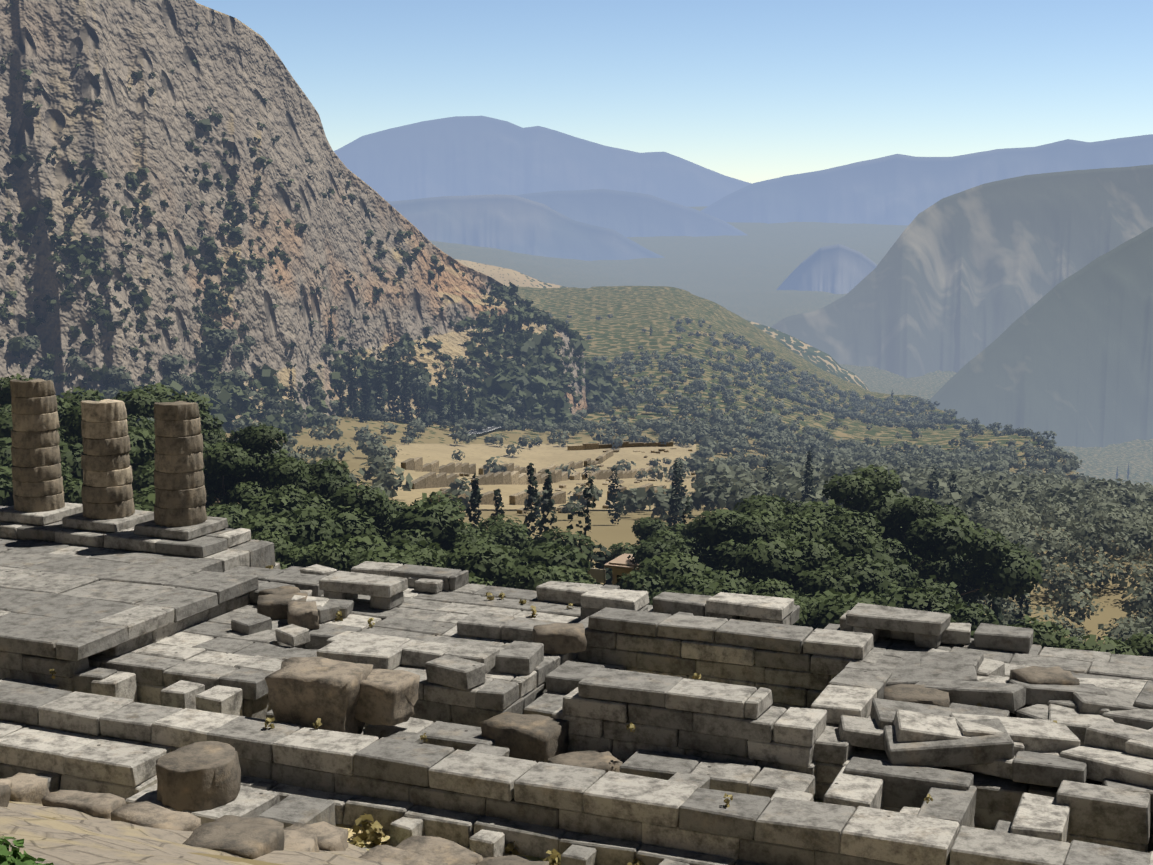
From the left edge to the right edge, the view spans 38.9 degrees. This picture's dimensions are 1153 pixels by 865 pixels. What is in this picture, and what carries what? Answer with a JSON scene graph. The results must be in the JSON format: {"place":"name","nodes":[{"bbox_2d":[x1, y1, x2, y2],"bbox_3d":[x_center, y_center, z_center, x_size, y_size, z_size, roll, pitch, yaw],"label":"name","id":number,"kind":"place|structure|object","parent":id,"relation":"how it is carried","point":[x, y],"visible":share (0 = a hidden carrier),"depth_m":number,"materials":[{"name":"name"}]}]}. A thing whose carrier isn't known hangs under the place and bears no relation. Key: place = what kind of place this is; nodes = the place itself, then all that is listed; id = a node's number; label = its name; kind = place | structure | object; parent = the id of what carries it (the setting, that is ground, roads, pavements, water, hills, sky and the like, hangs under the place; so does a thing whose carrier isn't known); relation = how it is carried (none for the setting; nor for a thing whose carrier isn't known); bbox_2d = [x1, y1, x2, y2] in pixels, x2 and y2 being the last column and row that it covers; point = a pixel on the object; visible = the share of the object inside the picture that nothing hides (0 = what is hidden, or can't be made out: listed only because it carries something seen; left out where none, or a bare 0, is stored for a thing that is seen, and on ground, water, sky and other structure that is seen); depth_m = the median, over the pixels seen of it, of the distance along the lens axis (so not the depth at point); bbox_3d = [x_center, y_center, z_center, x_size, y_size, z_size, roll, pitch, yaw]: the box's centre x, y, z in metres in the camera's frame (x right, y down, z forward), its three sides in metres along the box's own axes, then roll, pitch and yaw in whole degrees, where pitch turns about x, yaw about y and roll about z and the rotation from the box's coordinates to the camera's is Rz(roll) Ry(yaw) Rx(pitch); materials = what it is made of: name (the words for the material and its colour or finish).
{"place":"outdoors","nodes":[
{"label":"outdoors","id":0,"kind":"place"},
{"bbox_2d":[388,194,664,260],"bbox_3d":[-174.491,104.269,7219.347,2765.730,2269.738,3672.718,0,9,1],"label":"mountain","id":1,"kind":"structure","parent":0,"point":[514,223],"depth_m":8303.26,"materials":[{"name":"blue stone"}]},
{"bbox_2d":[449,370,612,434],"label":"road asphalt","id":2,"kind":"structure","parent":0,"point":[491,428],"depth_m":646.39,"materials":[{"name":"grey asphalt"}]},
{"bbox_2d":[334,116,751,206],"bbox_3d":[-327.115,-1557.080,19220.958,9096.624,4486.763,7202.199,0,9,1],"label":"mountain","id":3,"kind":"structure","parent":0,"point":[465,155],"depth_m":21149.52,"materials":[{"name":"blue stone"}]},
{"bbox_2d":[393,444,695,509],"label":"terraced field","id":4,"kind":"structure","parent":0,"point":[542,456],"depth_m":550.01,"materials":[{"name":"dirt"},{"name":"sand"}]},
{"bbox_2d":[401,441,695,513],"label":"terrace walls","id":5,"kind":"structure","parent":4,"relation":"on","point":[515,475],"depth_m":383.04,"materials":[{"name":"stone"}]},
{"bbox_2d":[0,799,1150,864],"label":"dirt ground","id":6,"kind":"structure","parent":0,"point":[81,838],"depth_m":25.03,"materials":[{"name":"beige soil"}]},
{"bbox_2d":[0,577,698,864],"bbox_3d":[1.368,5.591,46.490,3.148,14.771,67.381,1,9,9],"label":"bush","id":7,"kind":"object","parent":6,"relation":"on","point":[16,857],"depth_m":13.71,"materials":[{"name":"green plant"}]},
{"bbox_2d":[0,585,1079,864],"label":"loose stones","id":8,"kind":"object","parent":6,"relation":"on","point":[306,693],"visible":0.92,"depth_m":40.79,"materials":[{"name":"stone"}]},
{"bbox_2d":[0,502,1152,864],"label":"stone ruins","id":9,"kind":"object","parent":6,"relation":"on","point":[146,638],"visible":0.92,"depth_m":41.61,"materials":[{"name":"stone"}]},
{"bbox_2d":[10,378,206,526],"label":"stone columns","id":10,"kind":"structure","parent":9,"relation":"on","point":[107,489],"depth_m":57.87,"materials":[{"name":"beige stone"}]},
{"bbox_2d":[49,565,1149,864],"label":"grass tufts","id":11,"kind":"object","parent":6,"relation":"on","point":[373,831],"visible":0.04,"depth_m":37.62,"materials":[{"name":"green plant"}]},
{"bbox_2d":[9,201,1152,864],"bbox_3d":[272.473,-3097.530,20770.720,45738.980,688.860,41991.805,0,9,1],"label":"terrain","id":12,"kind":"structure","parent":0,"point":[723,285],"depth_m":1480.03,"materials":[{"name":"green plant"}]},
{"bbox_2d":[0,0,589,432],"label":"cliff rock","id":13,"kind":"object","parent":12,"relation":"on","point":[230,76],"visible":0.4,"depth_m":586.01,"materials":[{"name":"grey stone"}]},
{"bbox_2d":[0,4,626,435],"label":"cliff shrubs","id":14,"kind":"object","parent":13,"relation":"on","point":[550,404],"depth_m":607.56,"materials":[{"name":"green plant"}]},
{"bbox_2d":[20,328,615,432],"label":"slope shrub","id":15,"kind":"object","parent":12,"relation":"on","point":[220,339],"visible":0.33,"depth_m":560.65,"materials":[{"name":"green plant"}]},
{"bbox_2d":[286,309,523,426],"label":"cypress trees","id":16,"kind":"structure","parent":12,"relation":"on","point":[407,398],"depth_m":631.84,"materials":[{"name":"green plant"}]},
{"bbox_2d":[7,421,978,596],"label":"tree trunks","id":17,"kind":"object","parent":12,"relation":"on","point":[224,494],"depth_m":86.49,"materials":[{"name":"brown plant"}]},
{"bbox_2d":[0,373,1152,656],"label":"pine trees","id":18,"kind":"object","parent":12,"relation":"on","point":[834,559],"visible":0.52,"depth_m":79.87,"materials":[{"name":"green plant"}]},
{"bbox_2d":[588,553,643,590],"bbox_3d":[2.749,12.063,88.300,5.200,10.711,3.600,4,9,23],"label":"guard kiosk","id":19,"kind":"object","parent":12,"relation":"on","point":[620,564],"visible":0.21,"depth_m":86.84,"materials":[{"name":"beige wood"}]},
{"bbox_2d":[215,313,1152,646],"bbox_3d":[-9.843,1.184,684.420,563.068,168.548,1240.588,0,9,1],"label":"olive trees","id":20,"kind":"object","parent":12,"relation":"on","point":[1083,511],"depth_m":460.93,"materials":[{"name":"green plant"}]},
{"bbox_2d":[345,450,1031,625],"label":"cypress trees","id":21,"kind":"object","parent":12,"relation":"on","point":[600,556],"visible":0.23,"depth_m":127.49,"materials":[{"name":"green plant"}]},
{"bbox_2d":[605,325,1128,523],"bbox_3d":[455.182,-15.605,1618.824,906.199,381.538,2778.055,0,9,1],"label":"cypress trees","id":22,"kind":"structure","parent":12,"relation":"on","point":[612,498],"depth_m":249.31,"materials":[{"name":"green plant"}]},
{"bbox_2d":[515,189,746,236],"bbox_3d":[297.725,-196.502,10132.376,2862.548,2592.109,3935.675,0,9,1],"label":"mountain","id":23,"kind":"structure","parent":0,"point":[628,214],"depth_m":11317.09,"materials":[{"name":"blue stone"}]},
{"bbox_2d":[455,259,868,389],"bbox_3d":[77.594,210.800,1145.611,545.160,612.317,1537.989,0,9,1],"label":"hillside","id":24,"kind":"structure","parent":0,"point":[824,361],"depth_m":1725.09,"materials":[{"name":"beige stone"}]},
{"bbox_2d":[195,0,1152,182],"label":"sky","id":25,"kind":"structure","parent":0,"point":[750,91],"materials":[{"name":"blue"}]},
{"bbox_2d":[776,244,876,293],"bbox_3d":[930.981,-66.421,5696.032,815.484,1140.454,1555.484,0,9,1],"label":"distant hill","id":26,"kind":"structure","parent":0,"point":[838,269],"depth_m":6057.78,"materials":[{"name":"blue stone"}]},
{"bbox_2d":[701,134,1152,224],"bbox_3d":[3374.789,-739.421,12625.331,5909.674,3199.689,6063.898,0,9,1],"label":"mountain","id":27,"kind":"structure","parent":0,"point":[898,189],"depth_m":14340.66,"materials":[{"name":"blue stone"}]},
{"bbox_2d":[771,164,1152,377],"bbox_3d":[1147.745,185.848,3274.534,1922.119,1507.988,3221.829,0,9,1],"label":"mountain","id":28,"kind":"structure","parent":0,"point":[956,282],"depth_m":3937.16,"materials":[{"name":"grey stone"}]},
{"bbox_2d":[928,227,1152,447],"bbox_3d":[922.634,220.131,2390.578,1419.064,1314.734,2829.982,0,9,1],"label":"mountain slope","id":29,"kind":"structure","parent":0,"point":[1068,361],"depth_m":2739.62,"materials":[{"name":"grey stone"}]}
]}

